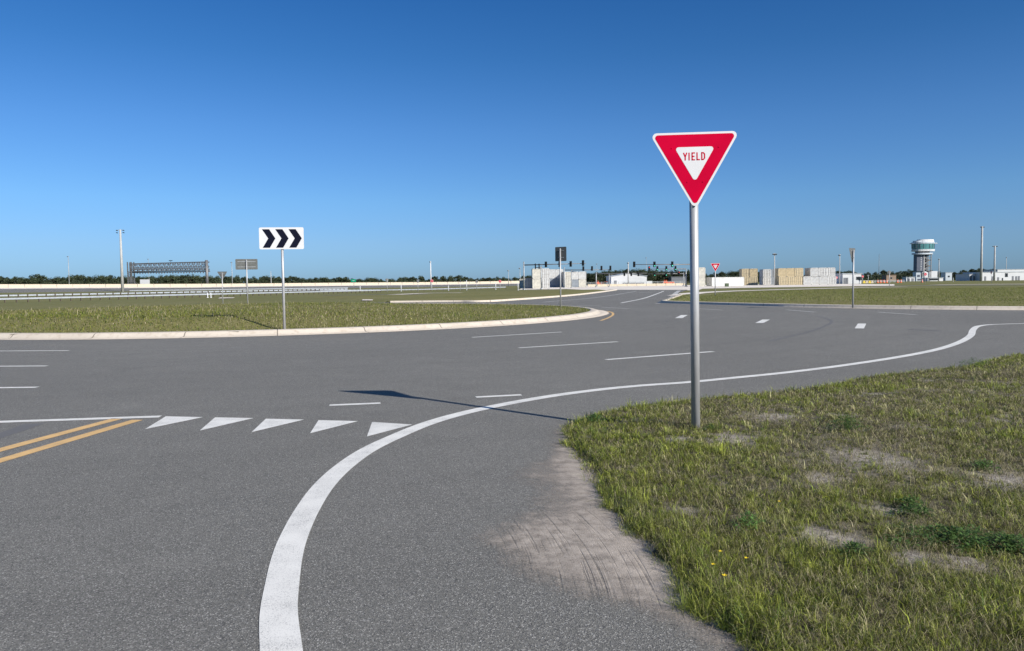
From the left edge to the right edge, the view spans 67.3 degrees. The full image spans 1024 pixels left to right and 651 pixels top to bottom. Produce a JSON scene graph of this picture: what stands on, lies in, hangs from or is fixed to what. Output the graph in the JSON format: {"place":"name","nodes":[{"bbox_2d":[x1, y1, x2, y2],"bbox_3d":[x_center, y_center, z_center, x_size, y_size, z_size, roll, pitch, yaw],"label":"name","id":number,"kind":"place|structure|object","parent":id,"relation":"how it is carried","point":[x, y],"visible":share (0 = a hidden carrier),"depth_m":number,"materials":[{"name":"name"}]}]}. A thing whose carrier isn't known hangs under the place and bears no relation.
{"place":"outdoors","nodes":[
{"label":"outdoors","id":0,"kind":"place"},
{"bbox_2d":[93,290,316,294],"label":"road","id":1,"kind":"structure","parent":0,"point":[206,292],"depth_m":240.03,"materials":[{"name":"grey asphalt"}]},
{"bbox_2d":[0,286,497,293],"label":"embankment","id":2,"kind":"structure","parent":0,"point":[203,290],"depth_m":313.45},
{"bbox_2d":[0,284,518,292],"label":"track","id":3,"kind":"structure","parent":0,"point":[110,289],"depth_m":349.23,"materials":[{"name":"grey asphalt"}]},
{"bbox_2d":[0,283,518,288],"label":"track apron","id":4,"kind":"object","parent":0,"point":[226,286],"visible":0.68,"depth_m":361.46,"materials":[{"name":"concrete"}]},
{"bbox_2d":[0,281,518,287],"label":"track wall","id":5,"kind":"structure","parent":4,"relation":"on","point":[169,285],"depth_m":373.22,"materials":[{"name":"concrete"}]},
{"bbox_2d":[0,301,589,332],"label":"grass","id":6,"kind":"structure","parent":0,"point":[203,324],"depth_m":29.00,"materials":[{"name":"green plant"}]},
{"bbox_2d":[235,259,257,303],"bbox_3d":[-19.263,-3.123,55.910,1.530,3.415,0.137,-1,3,-14],"label":"chevron sign","id":7,"kind":"object","parent":6,"relation":"on","point":[246,264],"visible":0.98,"depth_m":55.88,"materials":[{"name":"metal"}]},
{"bbox_2d":[259,227,303,328],"bbox_3d":[-7.841,-1.524,26.340,1.484,3.647,0.127,-1,3,-6],"label":"chevron sign","id":8,"kind":"object","parent":6,"relation":"on","point":[282,238],"visible":0.91,"depth_m":26.21,"materials":[{"name":"metal"}]},
{"bbox_2d":[555,247,565,306],"bbox_3d":[2.926,-2.862,46.422,0.791,3.760,0.124,2,4,35],"label":"square sign","id":9,"kind":"object","parent":6,"relation":"on","point":[560,254],"visible":0.94,"depth_m":46.36,"materials":[{"name":"metal"}]},
{"bbox_2d":[310,289,613,301],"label":"turf ground","id":10,"kind":"structure","parent":0,"point":[476,296],"depth_m":96.50,"materials":[{"name":"green plant"}]},
{"bbox_2d":[0,290,1023,650],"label":"road","id":11,"kind":"structure","parent":0,"point":[340,492],"depth_m":7.11,"materials":[{"name":"grey asphalt"}]},
{"bbox_2d":[0,303,608,339],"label":"island kerb","id":12,"kind":"structure","parent":11,"relation":"on","point":[592,313],"depth_m":26.21,"materials":[{"name":"concrete"}]},
{"bbox_2d":[390,289,616,302],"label":"road kerb","id":13,"kind":"structure","parent":11,"relation":"on","point":[500,299],"depth_m":70.18,"materials":[{"name":"concrete"}]},
{"bbox_2d":[657,294,1023,309],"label":"road kerb","id":14,"kind":"structure","parent":11,"relation":"on","point":[666,301],"depth_m":42.96,"materials":[{"name":"concrete"}]},
{"bbox_2d":[849,248,854,307],"bbox_3d":[18.818,-2.621,42.442,0.132,3.291,0.899,2,4,44],"label":"yield sign","id":15,"kind":"object","parent":11,"relation":"on","point":[852,251],"visible":1,"depth_m":42.42,"materials":[{"name":"metal"}]},
{"bbox_2d":[0,279,1023,310],"bbox_3d":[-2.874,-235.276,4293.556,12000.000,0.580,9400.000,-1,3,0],"label":"ground","id":16,"kind":"structure","parent":0,"point":[31,304],"depth_m":141.68,"materials":[{"name":"green plant"}]},
{"bbox_2d":[6,276,21,283],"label":"tree","id":17,"kind":"object","parent":16,"relation":"on","point":[11,280],"visible":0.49,"depth_m":520.82,"materials":[{"name":"green plant"}]},
{"bbox_2d":[23,276,39,283],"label":"tree","id":18,"kind":"object","parent":16,"relation":"on","point":[31,280],"visible":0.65,"depth_m":507.25,"materials":[{"name":"green plant"}]},
{"bbox_2d":[29,274,46,283],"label":"tree","id":19,"kind":"object","parent":16,"relation":"on","point":[39,277],"visible":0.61,"depth_m":513.57,"materials":[{"name":"green plant"}]},
{"bbox_2d":[75,275,91,283],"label":"tree","id":20,"kind":"object","parent":16,"relation":"on","point":[82,278],"visible":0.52,"depth_m":575.80,"materials":[{"name":"green plant"}]},
{"bbox_2d":[116,230,124,291],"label":"light pole","id":21,"kind":"object","parent":16,"relation":"on","point":[121,271],"visible":0.93,"depth_m":308.62,"materials":[{"name":"metal"}]},
{"bbox_2d":[155,275,164,283],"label":"tree","id":22,"kind":"object","parent":16,"relation":"on","point":[158,278],"visible":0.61,"depth_m":534.78,"materials":[{"name":"green plant"}]},
{"bbox_2d":[127,260,209,283],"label":"truss gantry","id":23,"kind":"object","parent":16,"relation":"on","point":[204,268],"visible":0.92,"depth_m":381.66,"materials":[{"name":"metal"}]},
{"bbox_2d":[163,274,180,283],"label":"tree","id":24,"kind":"object","parent":16,"relation":"on","point":[170,279],"visible":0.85,"depth_m":510.22,"materials":[{"name":"green plant"}]},
{"bbox_2d":[0,288,345,297],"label":"guardrail","id":25,"kind":"object","parent":16,"relation":"on","point":[135,293],"visible":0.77,"depth_m":185.93,"materials":[{"name":"metal"}]},
{"bbox_2d":[0,290,380,302],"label":"guardrail","id":26,"kind":"object","parent":16,"relation":"on","point":[144,296],"visible":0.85,"depth_m":156.84,"materials":[{"name":"metal"}]},
{"bbox_2d":[186,274,199,283],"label":"tree","id":27,"kind":"object","parent":16,"relation":"on","point":[192,279],"visible":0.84,"depth_m":500.38,"materials":[{"name":"green plant"}]},
{"bbox_2d":[218,271,226,301],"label":"yield sign","id":28,"kind":"object","parent":16,"relation":"on","point":[222,275],"visible":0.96,"depth_m":73.88,"materials":[{"name":"metal"}]},
{"bbox_2d":[129,287,347,291],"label":"guardrail","id":29,"kind":"object","parent":16,"relation":"on","point":[231,289],"visible":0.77,"depth_m":273.28,"materials":[{"name":"metal"}]},
{"bbox_2d":[259,275,274,282],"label":"tree","id":30,"kind":"object","parent":16,"relation":"on","point":[264,279],"visible":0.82,"depth_m":502.61,"materials":[{"name":"green plant"}]},
{"bbox_2d":[319,287,505,291],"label":"guardrail","id":31,"kind":"object","parent":16,"relation":"on","point":[385,290],"visible":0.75,"depth_m":232.28,"materials":[{"name":"metal"}]},
{"bbox_2d":[6,273,962,284],"bbox_3d":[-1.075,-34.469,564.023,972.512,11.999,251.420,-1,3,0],"label":"undergrowth","id":32,"kind":"object","parent":16,"relation":"on","point":[879,276],"visible":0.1,"depth_m":536.68,"materials":[{"name":"green plant"}]},
{"bbox_2d":[523,260,585,289],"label":"signal mast","id":33,"kind":"object","parent":16,"relation":"on","point":[570,263],"visible":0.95,"depth_m":183.40,"materials":[{"name":"metal"}]},
{"bbox_2d":[590,272,603,281],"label":"tree","id":34,"kind":"object","parent":16,"relation":"on","point":[599,277],"visible":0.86,"depth_m":419.69,"materials":[{"name":"green plant"}]},
{"bbox_2d":[586,281,684,283],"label":"post and rail fence","id":35,"kind":"object","parent":16,"relation":"on","point":[635,282],"visible":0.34,"depth_m":302.69,"materials":[{"name":"metal"}]},
{"bbox_2d":[639,269,652,280],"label":"tree","id":36,"kind":"object","parent":16,"relation":"on","point":[644,272],"visible":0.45,"depth_m":398.64,"materials":[{"name":"green plant"}]},
{"bbox_2d":[646,269,657,280],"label":"tree","id":37,"kind":"object","parent":16,"relation":"on","point":[652,277],"visible":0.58,"depth_m":400.73,"materials":[{"name":"green plant"}]},
{"bbox_2d":[653,270,662,283],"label":"tree","id":38,"kind":"object","parent":16,"relation":"on","point":[659,276],"visible":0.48,"depth_m":419.06,"materials":[{"name":"green plant"}]},
{"bbox_2d":[667,287,1023,305],"bbox_3d":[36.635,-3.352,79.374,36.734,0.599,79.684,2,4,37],"label":"grass","id":39,"kind":"structure","parent":16,"relation":"on","point":[893,295],"depth_m":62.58,"materials":[{"name":"green plant"}]},
{"bbox_2d":[711,263,719,294],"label":"yield sign","id":40,"kind":"object","parent":39,"relation":"on","point":[715,266],"visible":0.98,"depth_m":75.74,"materials":[{"name":"metal"}]},
{"bbox_2d":[955,274,975,280],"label":"building","id":41,"kind":"structure","parent":16,"relation":"on","point":[965,277],"depth_m":387.71,"materials":[{"name":"metal"}]},
{"bbox_2d":[980,226,984,280],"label":"light pole","id":42,"kind":"object","parent":16,"relation":"on","point":[981,260],"visible":0.88,"depth_m":328.68,"materials":[{"name":"metal"}]},
{"bbox_2d":[962,271,1023,280],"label":"building","id":43,"kind":"structure","parent":16,"relation":"on","point":[986,276],"depth_m":379.40,"materials":[{"name":"metal"}]},
{"bbox_2d":[992,246,997,280],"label":"light pole","id":44,"kind":"object","parent":16,"relation":"on","point":[994,261],"visible":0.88,"depth_m":378.68,"materials":[{"name":"metal"}]},
{"bbox_2d":[0,0,1023,282],"label":"sky","id":45,"kind":"structure","parent":0,"point":[473,139],"materials":[{"name":"blue"}]},
{"bbox_2d":[474,427,751,650],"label":"sand","id":46,"kind":"structure","parent":0,"point":[629,557],"depth_m":4.74,"materials":[{"name":"beige sand"}]},
{"bbox_2d":[668,277,684,282],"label":"building","id":47,"kind":"structure","parent":0,"point":[676,279],"depth_m":399.35,"materials":[{"name":"grey concrete"}]},
{"bbox_2d":[519,284,893,289],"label":"concrete yard","id":48,"kind":"structure","parent":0,"point":[675,287],"depth_m":200.83,"materials":[{"name":"grey concrete"}]},
{"bbox_2d":[525,278,534,288],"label":"shipping container","id":49,"kind":"object","parent":48,"relation":"on","point":[528,282],"visible":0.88,"depth_m":223.75,"materials":[{"name":"metal"}]},
{"bbox_2d":[532,278,540,287],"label":"shipping container","id":50,"kind":"object","parent":48,"relation":"on","point":[536,283],"visible":0.9,"depth_m":221.70,"materials":[{"name":"white metal"}]},
{"bbox_2d":[532,269,540,278],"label":"shipping container","id":51,"kind":"object","parent":50,"relation":"on","point":[536,273],"visible":0.96,"depth_m":221.48,"materials":[{"name":"metal"}]},
{"bbox_2d":[542,278,549,287],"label":"shipping container","id":52,"kind":"object","parent":48,"relation":"on","point":[545,282],"visible":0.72,"depth_m":221.64,"materials":[{"name":"white metal"}]},
{"bbox_2d":[542,268,549,277],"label":"shipping container","id":53,"kind":"object","parent":52,"relation":"on","point":[545,272],"visible":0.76,"depth_m":221.50,"materials":[{"name":"metal"}]},
{"bbox_2d":[562,279,570,286],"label":"shipping container","id":54,"kind":"object","parent":48,"relation":"on","point":[567,282],"visible":0.82,"depth_m":255.64,"materials":[{"name":"metal"}]},
{"bbox_2d":[562,272,570,279],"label":"shipping container","id":55,"kind":"object","parent":54,"relation":"on","point":[567,275],"visible":0.81,"depth_m":255.61,"materials":[{"name":"metal"}]},
{"bbox_2d":[572,279,578,286],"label":"shipping container","id":56,"kind":"object","parent":48,"relation":"on","point":[575,282],"visible":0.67,"depth_m":255.72,"materials":[{"name":"metal"}]},
{"bbox_2d":[579,279,585,286],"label":"shipping container","id":57,"kind":"object","parent":48,"relation":"on","point":[582,282],"visible":0.7,"depth_m":255.82,"materials":[{"name":"metal"}]},
{"bbox_2d":[563,266,610,287],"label":"signal mast","id":58,"kind":"object","parent":48,"relation":"on","point":[583,270],"visible":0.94,"depth_m":224.36,"materials":[{"name":"metal"}]},
{"bbox_2d":[595,272,638,286],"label":"signal mast","id":59,"kind":"object","parent":48,"relation":"on","point":[624,273],"visible":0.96,"depth_m":249.37,"materials":[{"name":"metal"}]},
{"bbox_2d":[605,274,651,284],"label":"gabled hall","id":60,"kind":"structure","parent":48,"relation":"on","point":[633,279],"depth_m":344.42,"materials":[{"name":"metal"}]},
{"bbox_2d":[588,283,684,286],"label":"barrier row","id":61,"kind":"object","parent":48,"relation":"on","point":[657,284],"visible":0.88,"depth_m":287.11,"materials":[{"name":"concrete"}]},
{"bbox_2d":[633,261,689,266],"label":"signal mast","id":62,"kind":"object","parent":48,"relation":"on","point":[654,264],"visible":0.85,"depth_m":183.39,"materials":[{"name":"metal"}]},
{"bbox_2d":[648,266,687,286],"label":"signal mast","id":63,"kind":"object","parent":48,"relation":"on","point":[674,270],"visible":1,"depth_m":224.41,"materials":[{"name":"metal"}]},
{"bbox_2d":[654,271,684,285],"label":"signal mast","id":64,"kind":"object","parent":48,"relation":"on","point":[672,273],"visible":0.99,"depth_m":261.36,"materials":[{"name":"metal"}]},
{"bbox_2d":[699,276,704,285],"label":"shipping container","id":65,"kind":"object","parent":48,"relation":"on","point":[701,281],"visible":0.29,"depth_m":221.79,"materials":[{"name":"metal"}]},
{"bbox_2d":[699,267,704,276],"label":"shipping container","id":66,"kind":"object","parent":65,"relation":"on","point":[701,271],"visible":0.27,"depth_m":221.64,"materials":[{"name":"metal"}]},
{"bbox_2d":[706,277,743,285],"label":"shipping container","id":67,"kind":"object","parent":48,"relation":"on","point":[731,281],"visible":0.96,"depth_m":225.44,"materials":[{"name":"white metal"}]},
{"bbox_2d":[744,277,749,284],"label":"shipping container","id":68,"kind":"object","parent":48,"relation":"on","point":[746,280],"visible":0.52,"depth_m":249.54,"materials":[{"name":"beige metal"}]},
{"bbox_2d":[739,269,749,276],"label":"shipping container","id":69,"kind":"object","parent":68,"relation":"on","point":[744,272],"visible":0.98,"depth_m":249.63,"materials":[{"name":"metal"}]},
{"bbox_2d":[750,277,757,284],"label":"shipping container","id":70,"kind":"object","parent":48,"relation":"on","point":[753,280],"visible":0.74,"depth_m":249.24,"materials":[{"name":"metal"}]},
{"bbox_2d":[750,269,757,276],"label":"shipping container","id":71,"kind":"object","parent":70,"relation":"on","point":[753,272],"visible":0.71,"depth_m":249.12,"materials":[{"name":"metal"}]},
{"bbox_2d":[759,277,770,284],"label":"shipping container","id":72,"kind":"object","parent":48,"relation":"on","point":[764,281],"visible":1,"depth_m":255.69,"materials":[{"name":"metal"}]},
{"bbox_2d":[759,269,770,276],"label":"shipping container","id":73,"kind":"object","parent":72,"relation":"on","point":[764,272],"visible":1,"depth_m":255.59,"materials":[{"name":"metal"}]},
{"bbox_2d":[775,277,786,284],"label":"shipping container","id":74,"kind":"object","parent":48,"relation":"on","point":[780,280],"visible":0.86,"depth_m":237.75,"materials":[{"name":"metal"}]},
{"bbox_2d":[773,268,786,276],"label":"shipping container","id":75,"kind":"object","parent":74,"relation":"on","point":[780,272],"visible":0.89,"depth_m":237.60,"materials":[{"name":"metal"}]},
{"bbox_2d":[787,276,795,284],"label":"shipping container","id":76,"kind":"object","parent":48,"relation":"on","point":[791,280],"visible":0.75,"depth_m":237.41,"materials":[{"name":"metal"}]},
{"bbox_2d":[787,268,794,276],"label":"shipping container","id":77,"kind":"object","parent":76,"relation":"on","point":[790,272],"visible":0.61,"depth_m":237.37,"materials":[{"name":"metal"}]},
{"bbox_2d":[796,276,802,284],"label":"shipping container","id":78,"kind":"object","parent":48,"relation":"on","point":[799,280],"visible":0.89,"depth_m":237.27,"materials":[{"name":"metal"}]},
{"bbox_2d":[792,268,802,276],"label":"shipping container","id":79,"kind":"object","parent":78,"relation":"on","point":[798,271],"visible":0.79,"depth_m":237.08,"materials":[{"name":"metal"}]},
{"bbox_2d":[803,276,811,284],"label":"shipping container","id":80,"kind":"object","parent":48,"relation":"on","point":[807,280],"visible":0.63,"depth_m":236.98,"materials":[{"name":"metal"}]},
{"bbox_2d":[812,276,819,284],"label":"shipping container","id":81,"kind":"object","parent":48,"relation":"on","point":[815,280],"visible":0.54,"depth_m":236.89,"materials":[{"name":"metal"}]},
{"bbox_2d":[805,268,818,275],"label":"shipping container","id":82,"kind":"object","parent":81,"relation":"on","point":[811,271],"visible":0.95,"depth_m":236.74,"materials":[{"name":"metal"}]},
{"bbox_2d":[820,276,827,284],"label":"shipping container","id":83,"kind":"object","parent":48,"relation":"on","point":[823,280],"visible":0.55,"depth_m":236.63,"materials":[{"name":"metal"}]},
{"bbox_2d":[819,268,826,275],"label":"shipping container","id":84,"kind":"object","parent":83,"relation":"on","point":[822,271],"visible":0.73,"depth_m":236.43,"materials":[{"name":"metal"}]},
{"bbox_2d":[828,276,835,284],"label":"shipping container","id":85,"kind":"object","parent":48,"relation":"on","point":[831,280],"visible":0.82,"depth_m":236.42,"materials":[{"name":"metal"}]},
{"bbox_2d":[827,268,834,275],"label":"shipping container","id":86,"kind":"object","parent":85,"relation":"on","point":[830,271],"visible":0.69,"depth_m":236.34,"materials":[{"name":"metal"}]},
{"bbox_2d":[679,287,868,293],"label":"pavement","id":87,"kind":"structure","parent":0,"point":[755,290],"depth_m":123.20,"materials":[{"name":"concrete"}]},
{"bbox_2d":[557,352,1023,650],"bbox_3d":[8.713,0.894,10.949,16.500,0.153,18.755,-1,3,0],"label":"verge ground","id":88,"kind":"structure","parent":0,"point":[857,533],"depth_m":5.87,"materials":[{"name":"green plant"}]},
{"bbox_2d":[577,413,606,422],"bbox_3d":[0.953,1.059,8.836,0.416,0.115,0.207,1,3,24],"label":"leafy weed","id":89,"kind":"object","parent":88,"relation":"on","point":[595,415],"visible":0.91,"depth_m":8.82,"materials":[{"name":"green plant"}]},
{"bbox_2d":[653,131,736,428],"bbox_3d":[1.898,-0.335,7.986,0.849,3.282,0.132,-1,3,3],"label":"yield sign","id":90,"kind":"object","parent":88,"relation":"on","point":[694,160],"visible":0.97,"depth_m":7.86,"materials":[{"name":"metal"}]},
{"bbox_2d":[730,510,765,532],"bbox_3d":[1.495,1.225,4.857,0.303,0.127,0.185,-3,4,-39],"label":"leafy weed","id":91,"kind":"object","parent":88,"relation":"on","point":[745,520],"visible":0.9,"depth_m":4.84,"materials":[{"name":"green plant"}]},
{"bbox_2d":[822,414,868,432],"bbox_3d":[3.397,0.983,7.811,0.558,0.198,0.316,-1,3,0],"label":"leafy weed","id":92,"kind":"object","parent":88,"relation":"on","point":[846,425],"visible":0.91,"depth_m":7.79,"materials":[{"name":"green plant"}]},
{"bbox_2d":[830,540,884,559],"bbox_3d":[1.938,1.259,4.340,0.353,0.096,0.196,-3,4,-32],"label":"leafy weed","id":93,"kind":"object","parent":88,"relation":"on","point":[852,543],"visible":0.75,"depth_m":4.33,"materials":[{"name":"green plant"}]},
{"bbox_2d":[889,494,929,510],"bbox_3d":[2.686,1.187,5.178,0.279,0.101,0.203,1,4,33],"label":"leafy weed","id":94,"kind":"object","parent":88,"relation":"on","point":[911,501],"visible":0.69,"depth_m":5.18,"materials":[{"name":"green plant"}]},
{"bbox_2d":[885,503,947,519],"bbox_3d":[2.615,1.205,5.002,0.408,0.099,0.233,1,4,34],"label":"leafy weed","id":95,"kind":"object","parent":88,"relation":"on","point":[925,509],"visible":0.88,"depth_m":5.00,"materials":[{"name":"green plant"}]},
{"bbox_2d":[874,522,1022,555],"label":"leafy weed","id":96,"kind":"object","parent":88,"relation":"on","point":[954,531],"visible":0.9,"depth_m":4.47,"materials":[{"name":"green plant"}]},
{"bbox_2d":[954,357,990,366],"bbox_3d":[8.221,0.651,13.745,0.824,0.182,0.583,-3,4,-32],"label":"leafy weed","id":97,"kind":"object","parent":88,"relation":"on","point":[973,362],"visible":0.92,"depth_m":13.70,"materials":[{"name":"green plant"}]},
{"bbox_2d":[961,458,1002,472],"bbox_3d":[3.803,1.126,6.193,0.276,0.093,0.292,-1,3,0],"label":"leafy weed","id":98,"kind":"object","parent":88,"relation":"on","point":[984,462],"visible":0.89,"depth_m":6.19,"materials":[{"name":"green plant"}]},
{"bbox_2d":[970,532,1023,557],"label":"leafy weed","id":99,"kind":"object","parent":88,"relation":"on","point":[1011,541],"visible":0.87,"depth_m":4.36,"materials":[{"name":"green plant"}]},
{"bbox_2d":[835,273,861,283],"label":"building","id":100,"kind":"structure","parent":0,"point":[845,278],"depth_m":261.61,"materials":[{"name":"metal"}]},
{"bbox_2d":[882,275,895,280],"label":"building","id":101,"kind":"structure","parent":0,"point":[886,277],"depth_m":479.31,"materials":[{"name":"brown"}]},
{"bbox_2d":[910,239,937,280],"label":"control tower","id":102,"kind":"structure","parent":0,"point":[921,248],"depth_m":417.13,"materials":[{"name":"white concrete"}]},
{"bbox_2d":[921,277,943,280],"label":"building","id":103,"kind":"structure","parent":0,"point":[933,279],"depth_m":394.42,"materials":[{"name":"metal"}]},
{"bbox_2d":[940,272,952,280],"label":"building","id":104,"kind":"structure","parent":0,"point":[947,276],"depth_m":449.34,"materials":[{"name":"metal"}]},
{"bbox_2d":[983,269,1023,271],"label":"building","id":105,"kind":"structure","parent":0,"point":[1008,270],"depth_m":469.08,"materials":[{"name":"metal"}]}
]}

